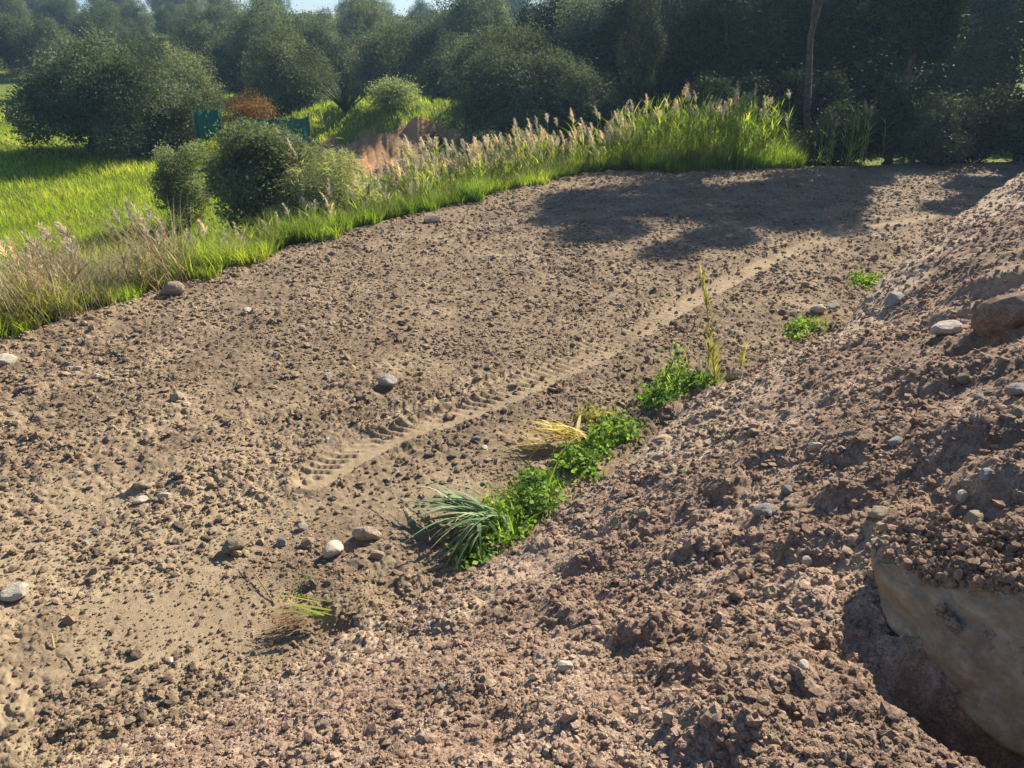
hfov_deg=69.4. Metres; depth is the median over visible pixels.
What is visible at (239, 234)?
reed clump
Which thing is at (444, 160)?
reed clump
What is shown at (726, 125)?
reed clump
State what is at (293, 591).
weed
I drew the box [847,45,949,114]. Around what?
scrub
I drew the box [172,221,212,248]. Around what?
reed clump
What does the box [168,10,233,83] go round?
hillside tree
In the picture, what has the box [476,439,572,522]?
weed
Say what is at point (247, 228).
reed clump
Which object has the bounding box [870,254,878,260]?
stone
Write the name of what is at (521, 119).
bush
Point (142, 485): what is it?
stone
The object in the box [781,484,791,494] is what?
stone
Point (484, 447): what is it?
stone
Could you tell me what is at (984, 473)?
stone
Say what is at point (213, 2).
hillside tree
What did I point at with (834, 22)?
shade tree
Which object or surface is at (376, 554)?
stone
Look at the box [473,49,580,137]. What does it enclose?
olive tree
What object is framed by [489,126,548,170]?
reed clump
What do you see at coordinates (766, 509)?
stone
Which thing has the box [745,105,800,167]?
reed clump
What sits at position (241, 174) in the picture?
bush
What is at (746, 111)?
reed clump
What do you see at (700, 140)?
reed clump
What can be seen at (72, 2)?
hillside tree
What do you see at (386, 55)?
hillside tree
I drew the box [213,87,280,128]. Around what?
bush
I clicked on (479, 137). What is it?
bush
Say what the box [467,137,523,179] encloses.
reed clump
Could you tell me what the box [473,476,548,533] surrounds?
weed
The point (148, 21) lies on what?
hillside tree
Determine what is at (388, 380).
stone
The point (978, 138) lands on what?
scrub
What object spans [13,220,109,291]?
reed clump
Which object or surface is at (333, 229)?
bank grass
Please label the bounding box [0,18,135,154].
olive tree
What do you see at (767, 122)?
reed clump
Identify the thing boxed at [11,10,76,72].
hillside tree
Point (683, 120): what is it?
reed clump
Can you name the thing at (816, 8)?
shade tree
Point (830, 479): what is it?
stone
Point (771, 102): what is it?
reed clump
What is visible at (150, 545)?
field clods
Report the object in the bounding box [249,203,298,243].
reed clump
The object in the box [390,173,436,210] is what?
reed clump
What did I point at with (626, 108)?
reed clump
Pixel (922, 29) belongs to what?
shade tree
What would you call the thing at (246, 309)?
stone
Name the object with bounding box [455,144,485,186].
reed clump
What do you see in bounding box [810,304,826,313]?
stone
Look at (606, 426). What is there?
weed
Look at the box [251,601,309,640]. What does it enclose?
root tuft
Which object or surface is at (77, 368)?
stone
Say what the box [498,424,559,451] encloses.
yellow reed
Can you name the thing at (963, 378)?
stone
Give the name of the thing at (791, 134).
scrub
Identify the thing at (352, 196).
reed clump
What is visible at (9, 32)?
hillside tree
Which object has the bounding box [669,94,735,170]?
reed clump
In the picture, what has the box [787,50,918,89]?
shade tree
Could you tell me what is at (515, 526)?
weed
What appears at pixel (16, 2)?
hillside tree
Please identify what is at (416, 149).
reed clump
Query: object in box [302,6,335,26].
hillside tree
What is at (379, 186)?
reed clump
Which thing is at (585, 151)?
reed clump
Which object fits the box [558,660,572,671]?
stone
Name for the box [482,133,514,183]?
reed clump
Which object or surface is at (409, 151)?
reed clump
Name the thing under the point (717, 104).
reed clump
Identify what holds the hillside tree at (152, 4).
on the meadow ground at (380, 123)
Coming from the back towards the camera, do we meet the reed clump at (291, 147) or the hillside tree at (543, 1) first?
the hillside tree at (543, 1)
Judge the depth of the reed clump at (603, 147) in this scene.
24.98 m
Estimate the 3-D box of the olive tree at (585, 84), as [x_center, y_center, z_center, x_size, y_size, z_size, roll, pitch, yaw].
[3.263,-11.915,31.404,4.833,4.177,4.235,-8,27,-17]
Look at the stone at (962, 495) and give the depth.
3.81 m
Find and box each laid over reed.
[356,482,510,564]
[418,517,481,562]
[419,511,512,575]
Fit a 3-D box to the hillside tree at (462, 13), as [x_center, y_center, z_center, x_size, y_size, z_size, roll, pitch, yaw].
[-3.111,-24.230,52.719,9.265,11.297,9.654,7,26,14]
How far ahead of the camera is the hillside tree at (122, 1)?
132.40 m
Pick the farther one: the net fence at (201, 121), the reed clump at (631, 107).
the net fence at (201, 121)
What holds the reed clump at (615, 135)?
on the meadow ground at (380, 123)
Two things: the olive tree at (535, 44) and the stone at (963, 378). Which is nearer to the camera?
the stone at (963, 378)
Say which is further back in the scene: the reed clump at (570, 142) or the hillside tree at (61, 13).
the hillside tree at (61, 13)
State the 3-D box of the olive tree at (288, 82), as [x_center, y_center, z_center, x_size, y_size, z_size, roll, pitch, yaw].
[-11.395,-15.755,37.912,6.041,5.221,5.294,6,26,13]
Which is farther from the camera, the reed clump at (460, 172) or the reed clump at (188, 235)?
the reed clump at (460, 172)
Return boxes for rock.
[869,510,1023,674]
[870,525,1023,756]
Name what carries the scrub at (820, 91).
on the meadow ground at (380, 123)
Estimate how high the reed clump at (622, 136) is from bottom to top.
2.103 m
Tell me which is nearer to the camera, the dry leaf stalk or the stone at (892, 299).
the dry leaf stalk
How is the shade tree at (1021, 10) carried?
on the meadow ground at (380, 123)
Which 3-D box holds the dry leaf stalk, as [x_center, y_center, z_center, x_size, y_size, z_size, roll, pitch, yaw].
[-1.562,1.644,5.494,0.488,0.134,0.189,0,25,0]
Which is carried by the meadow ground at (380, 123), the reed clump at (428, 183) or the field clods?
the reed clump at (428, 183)
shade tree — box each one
[505,0,621,87]
[574,0,715,116]
[606,0,712,105]
[664,0,823,109]
[758,0,925,102]
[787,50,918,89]
[802,0,822,137]
[846,0,988,164]
[877,0,1023,111]
[1002,0,1023,118]
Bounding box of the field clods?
[0,165,1006,767]
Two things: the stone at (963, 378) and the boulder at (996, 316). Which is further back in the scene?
the boulder at (996, 316)
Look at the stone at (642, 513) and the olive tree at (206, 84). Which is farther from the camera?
the olive tree at (206, 84)
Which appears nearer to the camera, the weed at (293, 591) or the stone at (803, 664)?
the stone at (803, 664)
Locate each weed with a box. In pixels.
[266,575,312,607]
[440,493,568,557]
[448,532,503,569]
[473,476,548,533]
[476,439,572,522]
[529,424,613,482]
[563,390,624,425]
[573,401,651,456]
[632,374,688,413]
[644,350,735,397]
[652,321,740,391]
[777,313,829,341]
[847,269,884,289]
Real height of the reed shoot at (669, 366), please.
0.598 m
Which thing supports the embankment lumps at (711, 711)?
on the earth embankment
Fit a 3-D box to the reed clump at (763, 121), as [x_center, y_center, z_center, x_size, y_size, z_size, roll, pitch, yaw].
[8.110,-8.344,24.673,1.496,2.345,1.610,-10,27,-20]
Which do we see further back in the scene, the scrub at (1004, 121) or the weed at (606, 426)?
the scrub at (1004, 121)
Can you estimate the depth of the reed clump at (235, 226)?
16.04 m
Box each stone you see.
[0,353,17,365]
[0,582,28,600]
[73,366,82,369]
[132,481,151,488]
[132,495,147,503]
[157,492,169,499]
[169,391,185,401]
[214,462,221,468]
[220,535,245,554]
[242,307,250,312]
[276,537,286,546]
[297,522,308,530]
[300,537,314,547]
[322,540,343,558]
[324,372,332,378]
[351,526,381,540]
[370,550,384,559]
[378,374,396,386]
[423,215,441,222]
[438,682,445,689]
[471,436,480,441]
[480,445,487,449]
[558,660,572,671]
[637,508,650,519]
[642,677,647,683]
[671,674,676,680]
[726,367,742,378]
[753,503,775,516]
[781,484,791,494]
[797,659,808,670]
[801,282,808,287]
[801,555,812,565]
[808,442,822,451]
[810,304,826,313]
[824,302,838,309]
[826,614,833,619]
[828,477,837,482]
[831,275,840,281]
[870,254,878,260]
[870,506,888,518]
[875,416,885,422]
[884,291,904,307]
[889,436,902,446]
[930,320,962,335]
[956,373,970,382]
[956,489,968,501]
[962,509,984,524]
[973,393,984,399]
[978,468,992,479]
[1004,382,1023,396]
[1009,406,1023,417]
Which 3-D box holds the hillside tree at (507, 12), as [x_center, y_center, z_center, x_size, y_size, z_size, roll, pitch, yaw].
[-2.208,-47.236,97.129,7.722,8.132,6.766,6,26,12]
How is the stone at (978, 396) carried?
on the earth embankment
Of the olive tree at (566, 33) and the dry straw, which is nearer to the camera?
the dry straw
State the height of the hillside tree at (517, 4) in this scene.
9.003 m
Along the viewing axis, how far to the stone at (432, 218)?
17.09 m
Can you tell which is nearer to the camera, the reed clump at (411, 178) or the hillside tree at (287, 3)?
the reed clump at (411, 178)
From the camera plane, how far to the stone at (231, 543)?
6.22 m
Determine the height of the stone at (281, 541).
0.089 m
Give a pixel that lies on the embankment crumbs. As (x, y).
(750, 695)
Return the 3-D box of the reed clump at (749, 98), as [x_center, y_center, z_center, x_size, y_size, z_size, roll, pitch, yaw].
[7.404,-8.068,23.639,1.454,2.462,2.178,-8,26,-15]
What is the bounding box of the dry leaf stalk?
[272,594,330,615]
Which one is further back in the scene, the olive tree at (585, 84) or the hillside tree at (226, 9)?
the hillside tree at (226, 9)
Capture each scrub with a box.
[663,53,783,137]
[723,93,821,163]
[751,44,865,137]
[789,81,887,165]
[843,66,994,168]
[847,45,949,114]
[876,73,1004,163]
[960,62,1023,161]
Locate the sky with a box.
[75,0,612,15]
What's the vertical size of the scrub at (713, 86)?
3.619 m
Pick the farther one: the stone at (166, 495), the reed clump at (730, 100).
the reed clump at (730, 100)
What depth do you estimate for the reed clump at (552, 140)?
23.16 m
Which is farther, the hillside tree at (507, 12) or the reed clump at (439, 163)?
the hillside tree at (507, 12)
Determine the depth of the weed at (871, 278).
13.01 m
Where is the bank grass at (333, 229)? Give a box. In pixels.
[0,126,813,338]
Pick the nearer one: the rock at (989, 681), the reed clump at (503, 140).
the rock at (989, 681)
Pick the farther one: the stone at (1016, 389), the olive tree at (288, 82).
the olive tree at (288, 82)
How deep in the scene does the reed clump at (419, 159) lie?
20.16 m
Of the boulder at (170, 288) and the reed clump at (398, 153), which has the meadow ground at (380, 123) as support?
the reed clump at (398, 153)
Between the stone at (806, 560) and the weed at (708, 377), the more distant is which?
the weed at (708, 377)
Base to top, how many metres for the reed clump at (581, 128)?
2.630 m
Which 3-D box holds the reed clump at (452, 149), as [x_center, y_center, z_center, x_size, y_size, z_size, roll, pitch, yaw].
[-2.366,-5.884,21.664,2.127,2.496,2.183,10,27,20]
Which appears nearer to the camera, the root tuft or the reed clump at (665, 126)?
the root tuft
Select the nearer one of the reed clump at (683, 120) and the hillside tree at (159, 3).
the reed clump at (683, 120)
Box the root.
[938,238,966,261]
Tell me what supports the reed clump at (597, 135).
on the meadow ground at (380, 123)
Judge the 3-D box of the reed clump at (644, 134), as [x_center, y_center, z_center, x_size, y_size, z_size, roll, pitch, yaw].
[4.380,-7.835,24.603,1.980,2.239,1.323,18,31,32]
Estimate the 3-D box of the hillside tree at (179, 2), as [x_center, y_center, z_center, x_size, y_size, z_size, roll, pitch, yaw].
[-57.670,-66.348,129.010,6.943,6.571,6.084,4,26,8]
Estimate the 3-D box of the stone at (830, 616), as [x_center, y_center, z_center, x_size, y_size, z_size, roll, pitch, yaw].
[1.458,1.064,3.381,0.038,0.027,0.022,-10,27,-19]
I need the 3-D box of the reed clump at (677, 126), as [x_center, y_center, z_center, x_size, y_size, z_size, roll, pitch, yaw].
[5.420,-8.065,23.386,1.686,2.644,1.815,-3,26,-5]
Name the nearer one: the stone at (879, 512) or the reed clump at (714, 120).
the stone at (879, 512)
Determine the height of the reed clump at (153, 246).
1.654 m
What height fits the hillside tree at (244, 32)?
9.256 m
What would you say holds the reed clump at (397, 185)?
on the meadow ground at (380, 123)
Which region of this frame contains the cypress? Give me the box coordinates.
[613,0,673,125]
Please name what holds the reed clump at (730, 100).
on the meadow ground at (380, 123)
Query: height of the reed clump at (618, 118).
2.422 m
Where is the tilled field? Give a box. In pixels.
[0,161,1023,767]
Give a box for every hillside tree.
[0,0,31,24]
[0,0,35,32]
[0,8,32,76]
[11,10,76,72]
[18,0,41,17]
[23,25,100,81]
[33,0,81,32]
[34,0,76,15]
[67,0,141,52]
[86,0,131,16]
[100,0,138,12]
[109,0,161,42]
[112,23,199,76]
[146,0,160,15]
[150,1,181,37]
[154,0,164,11]
[160,1,212,47]
[163,0,196,14]
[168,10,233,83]
[179,0,237,40]
[185,0,300,102]
[197,0,241,13]
[201,0,276,41]
[235,17,345,112]
[247,0,291,17]
[262,4,309,28]
[281,2,363,92]
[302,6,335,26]
[308,20,365,96]
[309,15,351,92]
[324,0,394,51]
[333,0,356,20]
[337,12,435,98]
[346,20,396,87]
[353,15,428,92]
[368,0,407,24]
[377,7,441,38]
[399,0,519,74]
[404,0,435,24]
[483,0,515,26]
[497,0,534,21]
[523,0,575,23]
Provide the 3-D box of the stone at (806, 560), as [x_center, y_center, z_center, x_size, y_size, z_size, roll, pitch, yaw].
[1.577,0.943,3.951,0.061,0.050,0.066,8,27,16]
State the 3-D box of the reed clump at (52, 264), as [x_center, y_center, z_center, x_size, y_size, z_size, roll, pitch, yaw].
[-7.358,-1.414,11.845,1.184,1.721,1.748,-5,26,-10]
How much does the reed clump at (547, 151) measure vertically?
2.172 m
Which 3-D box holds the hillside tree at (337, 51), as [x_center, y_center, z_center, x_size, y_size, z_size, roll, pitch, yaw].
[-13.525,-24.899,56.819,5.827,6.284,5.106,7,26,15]
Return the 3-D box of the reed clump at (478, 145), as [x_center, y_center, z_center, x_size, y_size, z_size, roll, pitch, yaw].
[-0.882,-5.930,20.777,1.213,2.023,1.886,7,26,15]
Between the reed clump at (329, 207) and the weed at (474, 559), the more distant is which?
the reed clump at (329, 207)
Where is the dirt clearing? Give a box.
[318,117,486,177]
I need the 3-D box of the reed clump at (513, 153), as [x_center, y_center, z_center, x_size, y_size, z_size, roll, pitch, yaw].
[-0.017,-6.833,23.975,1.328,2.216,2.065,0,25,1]
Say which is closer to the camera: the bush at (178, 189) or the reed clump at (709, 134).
the bush at (178, 189)
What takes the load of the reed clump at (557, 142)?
on the meadow ground at (380, 123)
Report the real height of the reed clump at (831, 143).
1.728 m
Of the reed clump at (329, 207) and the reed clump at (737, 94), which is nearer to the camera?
the reed clump at (329, 207)
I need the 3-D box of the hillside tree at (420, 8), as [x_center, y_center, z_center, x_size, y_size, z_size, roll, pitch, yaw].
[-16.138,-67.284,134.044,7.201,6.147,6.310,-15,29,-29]
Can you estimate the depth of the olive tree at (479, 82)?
30.22 m
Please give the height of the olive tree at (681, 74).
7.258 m
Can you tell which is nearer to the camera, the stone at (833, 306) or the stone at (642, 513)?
the stone at (642, 513)
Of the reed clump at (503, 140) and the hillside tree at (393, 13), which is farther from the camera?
the hillside tree at (393, 13)
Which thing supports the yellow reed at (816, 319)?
on the earth embankment
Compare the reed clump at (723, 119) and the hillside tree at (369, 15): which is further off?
the hillside tree at (369, 15)
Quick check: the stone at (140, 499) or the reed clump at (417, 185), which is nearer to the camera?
the stone at (140, 499)
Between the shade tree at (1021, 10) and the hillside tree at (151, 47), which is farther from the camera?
the hillside tree at (151, 47)
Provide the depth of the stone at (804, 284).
12.76 m
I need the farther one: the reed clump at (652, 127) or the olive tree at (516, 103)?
the olive tree at (516, 103)
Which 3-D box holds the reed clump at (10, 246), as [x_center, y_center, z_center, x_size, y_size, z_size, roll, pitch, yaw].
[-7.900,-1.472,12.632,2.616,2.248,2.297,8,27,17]
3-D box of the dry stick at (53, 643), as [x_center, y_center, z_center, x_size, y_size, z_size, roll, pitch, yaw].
[-3.321,1.864,5.346,0.018,0.041,0.136,-16,30,-30]
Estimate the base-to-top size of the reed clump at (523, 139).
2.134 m
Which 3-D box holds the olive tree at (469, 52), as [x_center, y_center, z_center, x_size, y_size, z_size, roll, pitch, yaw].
[-0.931,-16.184,38.721,6.526,5.806,6.591,-22,33,-38]
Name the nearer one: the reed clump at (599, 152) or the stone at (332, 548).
the stone at (332, 548)
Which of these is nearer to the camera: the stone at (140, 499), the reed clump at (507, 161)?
the stone at (140, 499)
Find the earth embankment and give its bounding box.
[50,172,1023,767]
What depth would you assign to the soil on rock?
3.19 m
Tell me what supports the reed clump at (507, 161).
on the meadow ground at (380, 123)
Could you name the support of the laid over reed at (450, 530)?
on the tilled field
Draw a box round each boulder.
[159,281,184,295]
[971,291,1023,337]
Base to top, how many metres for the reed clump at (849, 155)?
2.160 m
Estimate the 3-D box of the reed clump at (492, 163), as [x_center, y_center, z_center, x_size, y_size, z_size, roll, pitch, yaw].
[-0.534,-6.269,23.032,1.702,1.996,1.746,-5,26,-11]
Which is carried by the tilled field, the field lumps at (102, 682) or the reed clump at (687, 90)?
the field lumps at (102, 682)
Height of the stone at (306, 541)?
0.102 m
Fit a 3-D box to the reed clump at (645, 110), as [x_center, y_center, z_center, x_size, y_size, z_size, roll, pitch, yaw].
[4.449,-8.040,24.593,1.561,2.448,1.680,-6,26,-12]
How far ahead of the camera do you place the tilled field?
8.96 m
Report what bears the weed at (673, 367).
on the tilled field
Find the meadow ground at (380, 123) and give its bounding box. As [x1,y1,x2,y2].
[0,11,1023,324]
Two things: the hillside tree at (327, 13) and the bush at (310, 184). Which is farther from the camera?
the hillside tree at (327, 13)
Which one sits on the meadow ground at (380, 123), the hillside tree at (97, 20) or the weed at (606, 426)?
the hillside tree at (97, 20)
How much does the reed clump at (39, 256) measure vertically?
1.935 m
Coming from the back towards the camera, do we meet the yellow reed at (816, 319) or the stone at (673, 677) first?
the yellow reed at (816, 319)
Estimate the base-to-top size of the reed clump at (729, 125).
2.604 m
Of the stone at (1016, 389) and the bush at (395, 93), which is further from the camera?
the bush at (395, 93)
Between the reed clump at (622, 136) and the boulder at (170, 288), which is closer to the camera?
the boulder at (170, 288)
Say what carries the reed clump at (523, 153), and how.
on the meadow ground at (380, 123)
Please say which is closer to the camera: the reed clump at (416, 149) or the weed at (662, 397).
the weed at (662, 397)
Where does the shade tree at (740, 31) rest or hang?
on the meadow ground at (380, 123)
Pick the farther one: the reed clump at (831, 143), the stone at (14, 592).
the reed clump at (831, 143)
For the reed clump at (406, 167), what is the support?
on the meadow ground at (380, 123)
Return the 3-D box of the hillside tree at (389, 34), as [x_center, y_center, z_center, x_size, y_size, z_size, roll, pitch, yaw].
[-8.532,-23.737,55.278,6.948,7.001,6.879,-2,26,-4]
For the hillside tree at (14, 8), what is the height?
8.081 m
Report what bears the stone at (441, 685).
on the earth embankment
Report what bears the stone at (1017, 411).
on the earth embankment
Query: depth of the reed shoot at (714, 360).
9.16 m
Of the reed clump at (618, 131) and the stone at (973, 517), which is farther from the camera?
the reed clump at (618, 131)
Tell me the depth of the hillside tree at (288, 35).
44.98 m
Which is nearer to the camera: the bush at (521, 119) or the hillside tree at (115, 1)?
the bush at (521, 119)
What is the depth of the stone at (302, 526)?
6.52 m
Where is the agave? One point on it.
(344, 103)
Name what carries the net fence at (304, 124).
on the meadow ground at (380, 123)
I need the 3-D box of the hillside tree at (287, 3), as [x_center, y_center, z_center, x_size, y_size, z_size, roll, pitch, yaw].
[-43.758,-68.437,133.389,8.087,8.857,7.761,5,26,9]
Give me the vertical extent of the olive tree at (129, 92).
6.546 m
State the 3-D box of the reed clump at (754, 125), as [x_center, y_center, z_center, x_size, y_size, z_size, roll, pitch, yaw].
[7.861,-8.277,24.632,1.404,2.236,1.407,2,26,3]
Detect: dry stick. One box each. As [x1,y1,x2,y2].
[51,634,55,648]
[245,559,275,604]
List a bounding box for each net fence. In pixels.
[190,104,225,152]
[236,112,312,155]
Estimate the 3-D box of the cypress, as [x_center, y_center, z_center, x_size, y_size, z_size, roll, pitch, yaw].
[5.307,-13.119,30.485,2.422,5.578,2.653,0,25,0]
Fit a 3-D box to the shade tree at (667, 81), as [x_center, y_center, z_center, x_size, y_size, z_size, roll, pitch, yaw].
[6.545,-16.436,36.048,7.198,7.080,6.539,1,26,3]
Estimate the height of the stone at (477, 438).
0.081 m
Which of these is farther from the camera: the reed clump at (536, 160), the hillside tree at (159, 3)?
the hillside tree at (159, 3)
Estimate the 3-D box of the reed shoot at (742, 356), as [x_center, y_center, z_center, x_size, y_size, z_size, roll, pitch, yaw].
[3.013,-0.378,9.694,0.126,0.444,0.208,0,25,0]
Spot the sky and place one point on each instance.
(400, 5)
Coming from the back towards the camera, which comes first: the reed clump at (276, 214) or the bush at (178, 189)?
the bush at (178, 189)
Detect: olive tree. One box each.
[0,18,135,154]
[34,17,226,162]
[117,42,231,150]
[230,20,345,118]
[412,18,472,100]
[429,13,537,100]
[438,30,563,143]
[473,11,585,70]
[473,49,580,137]
[527,38,626,145]
[534,0,638,111]
[550,57,641,146]
[651,9,724,105]
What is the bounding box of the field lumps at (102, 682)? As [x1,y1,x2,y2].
[2,174,965,751]
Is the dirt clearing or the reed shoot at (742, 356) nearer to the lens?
the reed shoot at (742, 356)
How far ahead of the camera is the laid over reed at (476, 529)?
6.17 m
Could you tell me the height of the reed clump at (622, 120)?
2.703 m
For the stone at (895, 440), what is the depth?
4.61 m
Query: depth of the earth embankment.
4.35 m
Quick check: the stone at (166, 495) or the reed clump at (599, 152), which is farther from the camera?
the reed clump at (599, 152)
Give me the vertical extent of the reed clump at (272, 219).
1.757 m
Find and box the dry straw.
[0,190,244,338]
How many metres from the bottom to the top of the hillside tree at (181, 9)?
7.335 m
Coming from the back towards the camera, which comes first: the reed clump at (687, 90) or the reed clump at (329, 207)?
the reed clump at (687, 90)
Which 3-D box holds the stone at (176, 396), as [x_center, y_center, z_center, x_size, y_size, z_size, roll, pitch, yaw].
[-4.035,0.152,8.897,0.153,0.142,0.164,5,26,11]
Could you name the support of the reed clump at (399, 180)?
on the meadow ground at (380, 123)
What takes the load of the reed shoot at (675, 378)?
on the tilled field
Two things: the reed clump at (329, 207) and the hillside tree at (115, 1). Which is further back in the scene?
the hillside tree at (115, 1)
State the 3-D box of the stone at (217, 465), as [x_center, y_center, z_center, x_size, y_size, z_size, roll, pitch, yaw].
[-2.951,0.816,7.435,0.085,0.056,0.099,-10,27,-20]
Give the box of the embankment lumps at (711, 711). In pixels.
[57,193,1023,767]
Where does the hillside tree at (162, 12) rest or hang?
on the meadow ground at (380, 123)
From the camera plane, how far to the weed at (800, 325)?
10.81 m
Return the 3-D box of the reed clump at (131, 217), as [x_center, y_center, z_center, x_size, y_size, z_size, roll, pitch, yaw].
[-6.275,-2.287,12.778,1.305,1.897,1.927,-17,30,-32]
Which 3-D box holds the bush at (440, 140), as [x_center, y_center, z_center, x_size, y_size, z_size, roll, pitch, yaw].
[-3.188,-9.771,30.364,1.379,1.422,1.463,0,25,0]
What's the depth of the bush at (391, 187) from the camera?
19.43 m
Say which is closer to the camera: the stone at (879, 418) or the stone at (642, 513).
the stone at (879, 418)
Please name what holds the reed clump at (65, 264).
on the meadow ground at (380, 123)
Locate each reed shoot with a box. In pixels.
[655,356,674,393]
[665,350,694,396]
[698,263,718,368]
[705,333,725,384]
[740,343,748,366]
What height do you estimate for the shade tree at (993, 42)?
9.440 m
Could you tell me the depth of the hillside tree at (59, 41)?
54.33 m
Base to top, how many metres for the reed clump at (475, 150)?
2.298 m
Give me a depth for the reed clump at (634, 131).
23.79 m
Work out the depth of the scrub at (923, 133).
23.94 m
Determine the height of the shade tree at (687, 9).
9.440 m
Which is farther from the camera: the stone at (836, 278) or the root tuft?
the stone at (836, 278)
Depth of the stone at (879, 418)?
5.01 m
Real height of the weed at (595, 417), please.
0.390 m
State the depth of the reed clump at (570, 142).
24.87 m
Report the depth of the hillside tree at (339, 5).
137.03 m
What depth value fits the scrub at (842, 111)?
25.60 m
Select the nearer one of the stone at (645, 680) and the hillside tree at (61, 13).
the stone at (645, 680)
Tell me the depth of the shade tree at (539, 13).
37.79 m
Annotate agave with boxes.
[316,75,375,112]
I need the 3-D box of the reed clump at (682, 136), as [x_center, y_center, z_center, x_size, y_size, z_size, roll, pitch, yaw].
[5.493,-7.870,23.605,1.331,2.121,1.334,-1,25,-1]
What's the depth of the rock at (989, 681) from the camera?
2.97 m
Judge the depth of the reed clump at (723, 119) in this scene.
24.34 m
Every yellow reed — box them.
[488,412,587,467]
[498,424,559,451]
[806,313,843,324]
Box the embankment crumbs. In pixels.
[48,171,1023,767]
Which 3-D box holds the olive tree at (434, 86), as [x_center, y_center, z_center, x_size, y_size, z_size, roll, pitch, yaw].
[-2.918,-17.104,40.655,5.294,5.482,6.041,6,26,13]
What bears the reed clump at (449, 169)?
on the meadow ground at (380, 123)
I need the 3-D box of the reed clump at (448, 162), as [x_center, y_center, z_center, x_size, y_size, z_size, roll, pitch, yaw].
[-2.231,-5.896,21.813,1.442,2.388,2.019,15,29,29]
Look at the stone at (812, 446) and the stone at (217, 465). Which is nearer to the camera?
the stone at (812, 446)
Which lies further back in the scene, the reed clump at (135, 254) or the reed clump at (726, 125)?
the reed clump at (726, 125)
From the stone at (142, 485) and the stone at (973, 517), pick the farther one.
the stone at (142, 485)
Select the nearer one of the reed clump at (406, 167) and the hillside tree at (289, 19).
the reed clump at (406, 167)
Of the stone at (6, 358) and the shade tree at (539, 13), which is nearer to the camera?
the stone at (6, 358)
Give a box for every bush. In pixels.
[141,139,216,231]
[182,135,224,167]
[191,106,333,235]
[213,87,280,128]
[257,131,396,232]
[358,170,409,206]
[360,71,425,112]
[418,129,449,155]
[441,119,504,168]
[477,98,560,153]
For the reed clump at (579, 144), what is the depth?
25.17 m
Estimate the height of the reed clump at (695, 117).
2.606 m
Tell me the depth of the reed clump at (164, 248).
13.00 m
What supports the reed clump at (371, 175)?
on the meadow ground at (380, 123)
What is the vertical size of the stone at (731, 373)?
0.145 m
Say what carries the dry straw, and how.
on the meadow ground at (380, 123)
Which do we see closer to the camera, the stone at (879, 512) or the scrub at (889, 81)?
the stone at (879, 512)
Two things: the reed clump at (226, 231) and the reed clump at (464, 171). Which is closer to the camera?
the reed clump at (226, 231)
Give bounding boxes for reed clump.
[0,222,61,294]
[5,243,82,319]
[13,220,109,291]
[21,241,75,288]
[26,251,92,287]
[28,227,148,287]
[84,250,121,289]
[99,218,189,291]
[102,197,202,292]
[129,229,162,271]
[160,219,221,268]
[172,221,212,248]
[202,223,250,248]
[207,222,244,246]
[218,215,273,246]
[220,230,255,250]
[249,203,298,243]
[253,196,297,236]
[265,178,344,224]
[274,128,327,208]
[292,206,326,220]
[321,171,374,223]
[333,161,397,217]
[364,165,391,187]
[378,157,426,192]
[379,147,418,194]
[386,137,430,189]
[386,169,396,190]
[388,134,449,186]
[389,178,419,205]
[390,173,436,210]
[394,134,444,205]
[395,163,441,194]
[397,165,430,193]
[399,170,450,203]
[402,139,470,199]
[403,137,462,193]
[414,139,469,197]
[421,138,470,188]
[422,143,459,193]
[430,147,473,189]
[444,155,471,188]
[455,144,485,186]
[459,137,511,182]
[460,134,508,183]
[462,134,505,184]
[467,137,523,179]
[469,147,512,178]
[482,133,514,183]
[484,130,532,181]
[485,147,523,177]
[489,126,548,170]
[489,145,525,180]
[496,137,520,176]
[496,137,548,177]
[512,116,544,177]
[517,125,549,172]
[523,113,568,171]
[525,142,554,171]
[530,130,561,170]
[532,117,573,169]
[551,140,592,168]
[562,125,606,163]
[563,106,602,171]
[573,112,623,172]
[577,135,610,165]
[586,138,606,165]
[592,136,615,164]
[601,102,664,161]
[603,99,649,164]
[604,119,634,162]
[604,126,641,163]
[605,122,634,161]
[608,107,646,161]
[611,101,652,157]
[612,93,663,161]
[623,116,656,157]
[629,93,695,159]
[631,96,687,170]
[632,105,669,158]
[640,98,680,158]
[646,104,679,162]
[662,92,694,162]
[664,82,717,153]
[665,84,712,171]
[666,104,702,165]
[667,90,709,149]
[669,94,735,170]
[682,103,715,168]
[684,112,726,156]
[695,95,731,150]
[696,88,768,171]
[698,99,725,160]
[705,88,747,162]
[705,99,742,146]
[707,91,774,169]
[713,82,772,171]
[715,85,768,151]
[717,92,747,142]
[722,92,754,170]
[731,102,767,154]
[744,96,782,148]
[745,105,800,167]
[747,96,781,150]
[754,89,797,158]
[812,114,855,167]
[838,100,898,168]
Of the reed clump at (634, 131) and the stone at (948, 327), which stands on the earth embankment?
the stone at (948, 327)
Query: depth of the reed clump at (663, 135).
23.45 m
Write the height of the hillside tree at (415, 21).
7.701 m
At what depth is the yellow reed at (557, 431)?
7.85 m
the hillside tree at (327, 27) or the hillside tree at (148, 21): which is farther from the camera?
the hillside tree at (148, 21)
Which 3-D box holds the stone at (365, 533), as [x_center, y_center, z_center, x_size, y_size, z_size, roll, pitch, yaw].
[-1.262,1.298,6.433,0.266,0.174,0.159,-2,26,-5]

